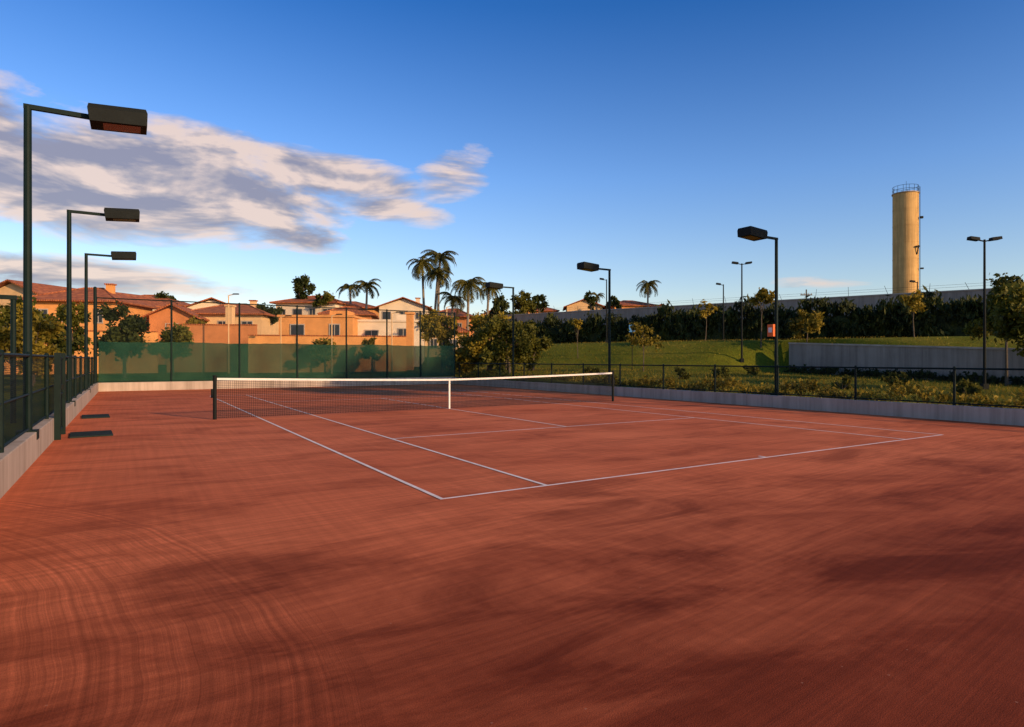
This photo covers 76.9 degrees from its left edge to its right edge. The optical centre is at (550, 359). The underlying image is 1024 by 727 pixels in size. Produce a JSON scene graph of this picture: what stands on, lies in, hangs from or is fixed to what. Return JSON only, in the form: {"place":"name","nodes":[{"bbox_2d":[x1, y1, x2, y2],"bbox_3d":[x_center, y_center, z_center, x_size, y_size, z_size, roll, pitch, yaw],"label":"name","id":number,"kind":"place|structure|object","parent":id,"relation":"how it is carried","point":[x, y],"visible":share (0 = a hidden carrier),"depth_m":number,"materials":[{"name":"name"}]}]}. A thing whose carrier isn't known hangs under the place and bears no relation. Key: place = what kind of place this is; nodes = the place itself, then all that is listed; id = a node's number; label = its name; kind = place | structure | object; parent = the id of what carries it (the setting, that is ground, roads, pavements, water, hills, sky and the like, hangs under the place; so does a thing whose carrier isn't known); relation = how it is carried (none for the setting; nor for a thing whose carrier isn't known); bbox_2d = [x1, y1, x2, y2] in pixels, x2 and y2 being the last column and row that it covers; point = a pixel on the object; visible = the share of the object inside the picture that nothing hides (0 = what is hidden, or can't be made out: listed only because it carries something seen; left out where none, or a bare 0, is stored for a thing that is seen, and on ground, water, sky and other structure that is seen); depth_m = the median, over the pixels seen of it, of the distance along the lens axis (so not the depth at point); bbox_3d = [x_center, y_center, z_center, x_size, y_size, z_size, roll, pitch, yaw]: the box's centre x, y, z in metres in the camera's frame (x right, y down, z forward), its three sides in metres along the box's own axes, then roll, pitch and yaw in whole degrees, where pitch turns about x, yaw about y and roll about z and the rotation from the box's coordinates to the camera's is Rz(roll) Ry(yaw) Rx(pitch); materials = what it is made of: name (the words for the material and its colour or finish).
{"place":"outdoors","nodes":[
{"label":"outdoors","id":0,"kind":"place"},
{"bbox_2d":[145,295,188,306],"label":"roof","id":1,"kind":"structure","parent":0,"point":[182,304],"depth_m":78.10,"materials":[{"name":"tile"}]},
{"bbox_2d":[0,0,1023,314],"label":"sky","id":2,"kind":"structure","parent":0,"point":[335,143],"materials":[{"name":"blue"}]},
{"bbox_2d":[4,335,1023,443],"bbox_3d":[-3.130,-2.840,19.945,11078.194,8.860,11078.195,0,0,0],"label":"grass ground","id":3,"kind":"structure","parent":0,"point":[668,352],"depth_m":45.21,"materials":[{"name":"green plant"}]},
{"bbox_2d":[0,295,16,422],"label":"shelter frame","id":4,"kind":"object","parent":3,"relation":"on","point":[12,298],"visible":0.52,"depth_m":12.52,"materials":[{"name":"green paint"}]},
{"bbox_2d":[0,283,37,326],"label":"walls","id":5,"kind":"structure","parent":3,"relation":"on","point":[12,289],"depth_m":64.03,"materials":[{"name":"beige paint"}]},
{"bbox_2d":[0,279,76,293],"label":"roof","id":6,"kind":"structure","parent":5,"relation":"on","point":[37,288],"depth_m":65.01,"materials":[{"name":"tile"}]},
{"bbox_2d":[0,327,51,377],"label":"tree","id":7,"kind":"object","parent":3,"relation":"on","point":[4,339],"visible":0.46,"depth_m":23.81,"materials":[{"name":"green plant"}]},
{"bbox_2d":[4,302,64,385],"bbox_3d":[-23.457,-0.623,29.122,2.547,3.918,3.135,0,0,0],"label":"tree","id":8,"kind":"object","parent":3,"relation":"on","point":[44,328],"visible":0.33,"depth_m":28.93,"materials":[{"name":"green leaf"},{"name":"bark"}]},
{"bbox_2d":[0,295,92,381],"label":"tree","id":9,"kind":"object","parent":3,"relation":"on","point":[60,341],"visible":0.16,"depth_m":32.89,"materials":[{"name":"green plant"}]},
{"bbox_2d":[0,383,98,498],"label":"concrete kerb wall","id":10,"kind":"structure","parent":3,"relation":"on","point":[20,455],"depth_m":9.24,"materials":[{"name":"grey concrete"}]},
{"bbox_2d":[0,349,95,452],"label":"windbreak fence","id":11,"kind":"object","parent":10,"relation":"on","point":[47,357],"visible":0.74,"depth_m":9.82,"materials":[{"name":"metal"}]},
{"bbox_2d":[54,302,91,376],"bbox_3d":[-31.320,-1.256,41.573,2.370,5.173,2.830,0,0,0],"label":"tree","id":12,"kind":"object","parent":3,"relation":"on","point":[77,319],"visible":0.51,"depth_m":41.75,"materials":[{"name":"green plant"}]},
{"bbox_2d":[4,330,157,374],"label":"garden wall","id":13,"kind":"structure","parent":3,"relation":"on","point":[150,338],"depth_m":54.46,"materials":[{"name":"paint"}]},
{"bbox_2d":[16,103,147,439],"bbox_3d":[-7.445,-1.257,10.292,1.691,5.673,0.520,0,0,-33],"label":"floodlight pole","id":14,"kind":"object","parent":3,"relation":"on","point":[102,117],"visible":0.77,"depth_m":9.90,"materials":[{"name":"black metal"}]},
{"bbox_2d":[32,301,152,330],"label":"walls","id":15,"kind":"structure","parent":3,"relation":"on","point":[51,307],"depth_m":60.29,"materials":[{"name":"paint"}]},
{"bbox_2d":[22,287,158,308],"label":"roof","id":16,"kind":"structure","parent":15,"relation":"on","point":[77,295],"depth_m":61.28,"materials":[{"name":"tile"}]},
{"bbox_2d":[93,287,96,382],"bbox_3d":[-21.381,-1.095,30.212,0.162,4.650,0.170,0,0,-33],"label":"fence corner post","id":17,"kind":"object","parent":3,"relation":"on","point":[94,321],"visible":0.83,"depth_m":30.17,"materials":[{"name":"black metal"}]},
{"bbox_2d":[66,208,139,405],"bbox_3d":[-12.028,-1.257,17.272,1.691,5.673,0.520,0,0,-33],"label":"floodlight pole","id":18,"kind":"object","parent":3,"relation":"on","point":[121,214],"visible":0.76,"depth_m":16.89,"materials":[{"name":"black metal"}]},
{"bbox_2d":[84,251,135,392],"bbox_3d":[-16.556,-1.257,24.169,1.691,5.673,0.520,0,0,-33],"label":"floodlight pole","id":19,"kind":"object","parent":3,"relation":"on","point":[121,255],"visible":0.76,"depth_m":23.77,"materials":[{"name":"black metal"}]},
{"bbox_2d":[92,300,151,355],"bbox_3d":[-28.092,-1.248,42.092,4.069,5.157,3.463,0,0,0],"label":"tree","id":20,"kind":"object","parent":3,"relation":"on","point":[111,335],"visible":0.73,"depth_m":41.54,"materials":[{"name":"green plant"}]},
{"bbox_2d":[155,322,193,342],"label":"tree","id":21,"kind":"object","parent":3,"relation":"on","point":[187,337],"visible":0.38,"depth_m":42.71,"materials":[{"name":"green plant"}]},
{"bbox_2d":[149,307,201,341],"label":"walls","id":22,"kind":"structure","parent":3,"relation":"on","point":[184,319],"depth_m":65.83,"materials":[{"name":"paint"}]},
{"bbox_2d":[140,304,209,320],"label":"roof","id":23,"kind":"structure","parent":22,"relation":"on","point":[186,310],"depth_m":65.97,"materials":[{"name":"tile"}]},
{"bbox_2d":[186,300,221,308],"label":"walls","id":24,"kind":"structure","parent":3,"relation":"on","point":[200,305],"depth_m":78.74,"materials":[{"name":"white paint"}]},
{"bbox_2d":[166,324,256,343],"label":"garden wall","id":25,"kind":"structure","parent":3,"relation":"on","point":[224,334],"depth_m":57.60,"materials":[{"name":"paint"}]},
{"bbox_2d":[224,305,235,323],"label":"gate pillar","id":26,"kind":"structure","parent":3,"relation":"on","point":[231,309],"depth_m":59.20,"materials":[{"name":"beige paint"}]},
{"bbox_2d":[201,315,278,334],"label":"walls","id":27,"kind":"structure","parent":3,"relation":"on","point":[262,320],"depth_m":70.37,"materials":[{"name":"beige paint"}]},
{"bbox_2d":[191,303,276,316],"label":"roof","id":28,"kind":"structure","parent":27,"relation":"on","point":[243,309],"depth_m":70.60,"materials":[{"name":"tile"}]},
{"bbox_2d":[256,302,284,324],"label":"tree","id":29,"kind":"object","parent":3,"relation":"on","point":[278,310],"visible":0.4,"depth_m":73.87,"materials":[{"name":"green plant"}]},
{"bbox_2d":[99,377,455,391],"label":"concrete kerb wall","id":30,"kind":"structure","parent":3,"relation":"on","point":[146,386],"depth_m":33.57,"materials":[{"name":"beige concrete"}]},
{"bbox_2d":[97,297,454,381],"bbox_3d":[-13.830,-0.920,35.693,18.708,4.160,0.214,0,0,-33],"label":"tall back fence","id":31,"kind":"object","parent":30,"relation":"on","point":[171,361],"visible":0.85,"depth_m":34.68,"materials":[{"name":"green paint"}]},
{"bbox_2d":[291,274,315,298],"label":"tree","id":32,"kind":"object","parent":3,"relation":"on","point":[301,284],"visible":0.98,"depth_m":89.43,"materials":[{"name":"green plant"}]},
{"bbox_2d":[276,303,346,314],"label":"walls","id":33,"kind":"structure","parent":3,"relation":"on","point":[305,309],"depth_m":88.03,"materials":[{"name":"white paint"}]},
{"bbox_2d":[269,295,363,307],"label":"roof","id":34,"kind":"structure","parent":33,"relation":"on","point":[310,299],"depth_m":88.49,"materials":[{"name":"tile"}]},
{"bbox_2d":[279,317,357,334],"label":"walls","id":35,"kind":"structure","parent":3,"relation":"on","point":[322,323],"depth_m":62.02,"materials":[{"name":"paint"}]},
{"bbox_2d":[290,324,339,334],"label":"window frames","id":36,"kind":"structure","parent":35,"relation":"attached to","point":[329,328],"depth_m":62.01,"materials":[{"name":"white"}]},
{"bbox_2d":[291,325,338,334],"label":"windows","id":37,"kind":"structure","parent":36,"relation":"in","point":[293,329],"depth_m":61.92,"materials":[{"name":"grey glass"}]},
{"bbox_2d":[277,311,366,318],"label":"roof","id":38,"kind":"structure","parent":35,"relation":"on","point":[343,313],"depth_m":62.00,"materials":[{"name":"tile"}]},
{"bbox_2d":[311,337,335,344],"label":"tree","id":39,"kind":"object","parent":3,"relation":"on","point":[325,341],"visible":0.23,"depth_m":55.52,"materials":[{"name":"green plant"}]},
{"bbox_2d":[312,291,338,306],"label":"tree","id":40,"kind":"object","parent":3,"relation":"on","point":[326,297],"visible":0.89,"depth_m":87.10,"materials":[{"name":"green plant"}]},
{"bbox_2d":[248,335,405,345],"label":"garden wall","id":41,"kind":"structure","parent":3,"relation":"on","point":[308,339],"depth_m":57.35,"materials":[{"name":"paint"}]},
{"bbox_2d":[336,283,364,302],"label":"palm tree","id":42,"kind":"object","parent":3,"relation":"on","point":[352,287],"visible":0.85,"depth_m":95.86,"materials":[{"name":"green plant"}]},
{"bbox_2d":[355,315,373,318],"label":"walls","id":43,"kind":"structure","parent":3,"relation":"on","point":[364,316],"depth_m":84.45,"materials":[{"name":"paint"}]},
{"bbox_2d":[317,306,378,318],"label":"roof","id":44,"kind":"structure","parent":43,"relation":"on","point":[368,313],"depth_m":84.93,"materials":[{"name":"tile"}]},
{"bbox_2d":[353,278,381,308],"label":"palm tree","id":45,"kind":"object","parent":3,"relation":"on","point":[368,285],"visible":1,"depth_m":91.86,"materials":[{"name":"green plant"}]},
{"bbox_2d":[358,322,423,345],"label":"walls","id":46,"kind":"structure","parent":3,"relation":"on","point":[370,326],"depth_m":64.51,"materials":[{"name":"white paint"}]},
{"bbox_2d":[357,314,418,321],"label":"walls","id":47,"kind":"structure","parent":46,"relation":"on","point":[402,318],"depth_m":64.47,"materials":[{"name":"white paint"}]},
{"bbox_2d":[379,299,430,319],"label":"walls","id":48,"kind":"structure","parent":3,"relation":"on","point":[404,305],"depth_m":94.97,"materials":[{"name":"white paint"}]},
{"bbox_2d":[405,312,414,345],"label":"gate pillar","id":49,"kind":"structure","parent":3,"relation":"on","point":[410,322],"depth_m":60.70,"materials":[{"name":"paint"}]},
{"bbox_2d":[406,256,437,345],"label":"palm tree","id":50,"kind":"object","parent":3,"relation":"on","point":[420,266],"visible":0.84,"depth_m":81.54,"materials":[{"name":"green plant"}]},
{"bbox_2d":[417,309,438,345],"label":"tree","id":51,"kind":"object","parent":3,"relation":"on","point":[428,318],"visible":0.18,"depth_m":65.61,"materials":[{"name":"green plant"}]},
{"bbox_2d":[422,267,453,308],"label":"palm tree","id":52,"kind":"object","parent":3,"relation":"on","point":[439,273],"visible":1,"depth_m":79.86,"materials":[{"name":"green plant"}]},
{"bbox_2d":[421,249,458,314],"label":"palm tree","id":53,"kind":"object","parent":3,"relation":"on","point":[443,257],"visible":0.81,"depth_m":83.81,"materials":[{"name":"green plant"}]},
{"bbox_2d":[421,313,459,345],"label":"tree","id":54,"kind":"object","parent":3,"relation":"on","point":[449,321],"visible":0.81,"depth_m":49.54,"materials":[{"name":"green plant"}]},
{"bbox_2d":[437,291,466,316],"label":"palm tree","id":55,"kind":"object","parent":3,"relation":"on","point":[456,301],"visible":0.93,"depth_m":79.75,"materials":[{"name":"green plant"}]},
{"bbox_2d":[437,325,489,374],"bbox_3d":[-5.660,-0.541,45.123,3.771,3.748,4.543,0,0,-39],"label":"bushy tree","id":56,"kind":"object","parent":3,"relation":"on","point":[471,351],"visible":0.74,"depth_m":44.59,"materials":[{"name":"green plant"}]},
{"bbox_2d":[455,317,474,335],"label":"walls","id":57,"kind":"structure","parent":3,"relation":"on","point":[463,320],"depth_m":89.79,"materials":[{"name":"paint"}]},
{"bbox_2d":[427,308,473,318],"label":"roof","id":58,"kind":"structure","parent":57,"relation":"on","point":[461,314],"depth_m":91.05,"materials":[{"name":"tile"}]},
{"bbox_2d":[450,277,485,336],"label":"palm tree","id":59,"kind":"object","parent":3,"relation":"on","point":[467,285],"visible":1,"depth_m":77.65,"materials":[{"name":"green plant"}]},
{"bbox_2d":[477,282,500,315],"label":"palm tree","id":60,"kind":"object","parent":3,"relation":"on","point":[493,292],"visible":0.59,"depth_m":85.86,"materials":[{"name":"green plant"}]},
{"bbox_2d":[466,311,524,369],"bbox_3d":[-4.131,-1.469,49.139,5.043,4.817,5.256,0,0,0],"label":"bushy tree","id":61,"kind":"object","parent":3,"relation":"on","point":[479,321],"visible":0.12,"depth_m":48.74,"materials":[{"name":"green plant"}]},
{"bbox_2d":[484,293,511,317],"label":"tree","id":62,"kind":"object","parent":3,"relation":"on","point":[502,304],"visible":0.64,"depth_m":91.53,"materials":[{"name":"green plant"}]},
{"bbox_2d":[485,282,513,375],"bbox_3d":[-2.611,-1.257,34.521,1.691,5.673,0.520,0,0,-33],"label":"floodlight pole","id":63,"kind":"object","parent":3,"relation":"on","point":[492,285],"visible":0.76,"depth_m":34.86,"materials":[{"name":"black metal"}]},
{"bbox_2d":[475,314,540,373],"bbox_3d":[-2.830,-0.811,43.644,4.366,4.522,4.642,0,0,0],"label":"bushy tree","id":64,"kind":"object","parent":3,"relation":"on","point":[499,350],"visible":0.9,"depth_m":43.01,"materials":[{"name":"green plant"}]},
{"bbox_2d":[0,384,1023,726],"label":"clay court","id":65,"kind":"object","parent":3,"relation":"on","point":[176,558],"visible":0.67,"depth_m":4.73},
{"bbox_2d":[54,353,65,439],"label":"court gate","id":66,"kind":"structure","parent":65,"relation":"on","point":[59,394],"depth_m":12.23,"materials":[{"name":"metal"}]},
{"bbox_2d":[70,430,112,437],"bbox_3d":[-9.322,1.513,13.068,0.700,0.026,1.000,0,0,-36],"label":"rubber mat","id":67,"kind":"object","parent":65,"relation":"on","point":[90,434],"visible":1,"depth_m":12.86,"materials":[{"name":"black rubber"}]},
{"bbox_2d":[82,414,109,418],"bbox_3d":[-12.122,1.513,17.151,0.600,0.026,1.100,0,0,-36],"label":"rubber mat","id":68,"kind":"object","parent":65,"relation":"on","point":[95,416],"visible":1,"depth_m":16.91,"materials":[{"name":"black rubber"}]},
{"bbox_2d":[211,371,617,419],"bbox_3d":[-3.095,0.978,19.891,13.136,1.145,0.237,0,0,-33],"label":"tennis net","id":69,"kind":"object","parent":65,"relation":"on","point":[214,394],"visible":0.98,"depth_m":18.79,"materials":[{"name":"black fabric"}]},
{"bbox_2d":[217,389,941,498],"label":"court lines","id":70,"kind":"object","parent":65,"relation":"on","point":[425,491],"visible":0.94,"depth_m":10.65,"materials":[{"name":"white paint"}]},
{"bbox_2d":[510,289,536,313],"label":"tree","id":71,"kind":"object","parent":3,"relation":"on","point":[522,304],"visible":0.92,"depth_m":95.47,"materials":[{"name":"green plant"}]},
{"bbox_2d":[505,320,553,370],"bbox_3d":[-1.565,-0.984,46.549,3.681,3.785,3.038,0,0,0],"label":"bushy tree","id":72,"kind":"object","parent":3,"relation":"on","point":[544,342],"visible":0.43,"depth_m":45.99,"materials":[{"name":"green plant"}]},
{"bbox_2d":[527,294,549,312],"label":"tree","id":73,"kind":"object","parent":3,"relation":"on","point":[538,299],"visible":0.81,"depth_m":99.57,"materials":[{"name":"green plant"}]},
{"bbox_2d":[571,318,582,355],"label":"sapling","id":74,"kind":"object","parent":3,"relation":"on","point":[577,323],"visible":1,"depth_m":51.96,"materials":[{"name":"green plant"}]},
{"bbox_2d":[566,300,602,310],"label":"walls","id":75,"kind":"structure","parent":3,"relation":"on","point":[581,304],"depth_m":112.00,"materials":[{"name":"beige paint"}]},
{"bbox_2d":[583,290,596,309],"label":"tree","id":76,"kind":"object","parent":3,"relation":"on","point":[590,299],"visible":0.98,"depth_m":104.54,"materials":[{"name":"green plant"}]},
{"bbox_2d":[577,262,611,384],"bbox_3d":[1.972,-1.257,27.541,1.691,5.673,0.520,0,0,-33],"label":"floodlight pole","id":77,"kind":"object","parent":3,"relation":"on","point":[588,266],"visible":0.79,"depth_m":27.88,"materials":[{"name":"black metal"}]},
{"bbox_2d":[625,322,663,371],"bbox_3d":[6.095,-0.773,41.863,2.315,3.350,2.378,0,0,-29],"label":"sapling","id":78,"kind":"object","parent":3,"relation":"on","point":[646,340],"visible":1,"depth_m":41.80,"materials":[{"name":"green plant"}]},
{"bbox_2d":[636,280,660,306],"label":"palm tree","id":79,"kind":"object","parent":3,"relation":"on","point":[646,285],"visible":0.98,"depth_m":111.88,"materials":[{"name":"green plant"}]},
{"bbox_2d":[697,299,717,340],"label":"sapling","id":80,"kind":"object","parent":3,"relation":"on","point":[702,313],"visible":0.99,"depth_m":51.90,"materials":[{"name":"green plant"}]},
{"bbox_2d":[710,367,730,377],"bbox_3d":[9.521,0.775,35.941,1.103,0.834,1.076,0,0,27],"label":"shrub","id":81,"kind":"object","parent":3,"relation":"on","point":[725,369],"visible":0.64,"depth_m":35.74,"materials":[{"name":"green plant"}]},
{"bbox_2d":[454,378,1023,425],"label":"concrete kerb wall","id":82,"kind":"structure","parent":3,"relation":"on","point":[1004,416],"depth_m":19.27,"materials":[{"name":"grey concrete"}]},
{"bbox_2d":[454,362,1023,407],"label":"chain link fence","id":83,"kind":"object","parent":82,"relation":"on","point":[856,394],"visible":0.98,"depth_m":19.48,"materials":[{"name":"black metal"}]},
{"bbox_2d":[732,261,751,362],"bbox_3d":[13.400,-3.287,45.000,1.350,7.126,0.340,0,0,0],"label":"double street lamp","id":84,"kind":"object","parent":3,"relation":"on","point":[741,358],"visible":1,"depth_m":44.96,"materials":[{"name":"metal"}]},
{"bbox_2d":[462,369,1023,408],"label":"ground cover plants","id":85,"kind":"object","parent":3,"relation":"on","point":[918,388],"visible":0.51,"depth_m":20.51,"materials":[{"name":"green plant"}]},
{"bbox_2d":[508,288,993,324],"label":"perimeter wall","id":86,"kind":"structure","parent":3,"relation":"on","point":[860,301],"depth_m":62.36,"materials":[{"name":"concrete"}]},
{"bbox_2d":[500,280,1023,313],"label":"barbed wire fence","id":87,"kind":"object","parent":86,"relation":"on","point":[779,294],"visible":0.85,"depth_m":58.73,"materials":[{"name":"metal"}]},
{"bbox_2d":[509,285,993,343],"bbox_3d":[18.761,-3.204,55.871,61.392,5.249,3.360,0,0,37],"label":"hedge","id":88,"kind":"object","parent":3,"relation":"on","point":[895,318],"visible":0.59,"depth_m":54.48,"materials":[{"name":"green plant"}]},
{"bbox_2d":[737,226,781,395],"bbox_3d":[6.692,-1.257,20.352,1.691,5.673,0.520,0,0,-33],"label":"floodlight pole","id":89,"kind":"object","parent":3,"relation":"on","point":[751,233],"visible":0.81,"depth_m":20.69,"materials":[{"name":"black metal"}]},
{"bbox_2d":[749,287,774,347],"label":"sapling","id":90,"kind":"object","parent":3,"relation":"on","point":[763,296],"visible":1,"depth_m":46.80,"materials":[{"name":"green plant"}]},
{"bbox_2d":[788,309,824,342],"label":"bushy tree","id":91,"kind":"object","parent":3,"relation":"on","point":[812,322],"visible":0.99,"depth_m":45.42,"materials":[{"name":"green plant"}]},
{"bbox_2d":[830,374,852,388],"bbox_3d":[12.283,1.006,27.116,0.800,0.815,0.882,0,0,-41],"label":"shrub","id":92,"kind":"object","parent":3,"relation":"on","point":[844,381],"visible":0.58,"depth_m":27.04,"materials":[{"name":"green plant"}]},
{"bbox_2d":[880,372,910,386],"bbox_3d":[15.547,0.976,29.004,1.153,0.948,1.095,0,0,-20],"label":"shrub","id":93,"kind":"object","parent":3,"relation":"on","point":[903,375],"visible":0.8,"depth_m":28.84,"materials":[{"name":"green plant"}]},
{"bbox_2d":[784,364,1023,384],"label":"hedge","id":94,"kind":"object","parent":3,"relation":"on","point":[927,374],"visible":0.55,"depth_m":36.11,"materials":[{"name":"green plant"}]},
{"bbox_2d":[788,342,1023,384],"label":"retaining wall","id":95,"kind":"structure","parent":3,"relation":"on","point":[837,355],"depth_m":37.50,"materials":[{"name":"concrete"}]},
{"bbox_2d":[891,184,923,293],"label":"water tower","id":96,"kind":"structure","parent":3,"relation":"on","point":[905,238],"depth_m":88.67,"materials":[{"name":"concrete"}]},
{"bbox_2d":[899,289,927,336],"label":"sapling","id":97,"kind":"object","parent":3,"relation":"on","point":[913,303],"visible":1,"depth_m":45.74,"materials":[{"name":"green plant"}]},
{"bbox_2d":[952,378,982,394],"bbox_3d":[15.542,1.092,23.995,0.999,0.826,0.722,0,0,22],"label":"shrub","id":98,"kind":"object","parent":3,"relation":"on","point":[969,387],"visible":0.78,"depth_m":23.87,"materials":[{"name":"green plant"}]},
{"bbox_2d":[967,236,1002,389],"bbox_3d":[18.900,-1.973,28.000,1.350,6.753,0.340,0,0,0],"label":"double street lamp","id":99,"kind":"object","parent":3,"relation":"on","point":[973,238],"visible":0.84,"depth_m":27.95,"materials":[{"name":"metal"}]},
{"bbox_2d":[962,273,1023,385],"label":"tree","id":100,"kind":"object","parent":3,"relation":"on","point":[974,331],"visible":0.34,"depth_m":31.20,"materials":[{"name":"green plant"}]},
{"bbox_2d":[986,281,1023,356],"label":"tree","id":101,"kind":"object","parent":3,"relation":"on","point":[1008,324],"visible":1,"depth_m":25.75,"materials":[{"name":"green plant"}]},
{"bbox_2d":[611,300,659,306],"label":"roof","id":102,"kind":"structure","parent":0,"point":[627,302],"depth_m":112.84,"materials":[{"name":"tile"}]},
{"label":"walls","id":103,"kind":"object","parent":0,"visible":0},
{"bbox_2d":[115,292,167,306],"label":"roof","id":104,"kind":"structure","parent":103,"relation":"on","point":[134,296],"depth_m":71.87,"materials":[{"name":"tile"}]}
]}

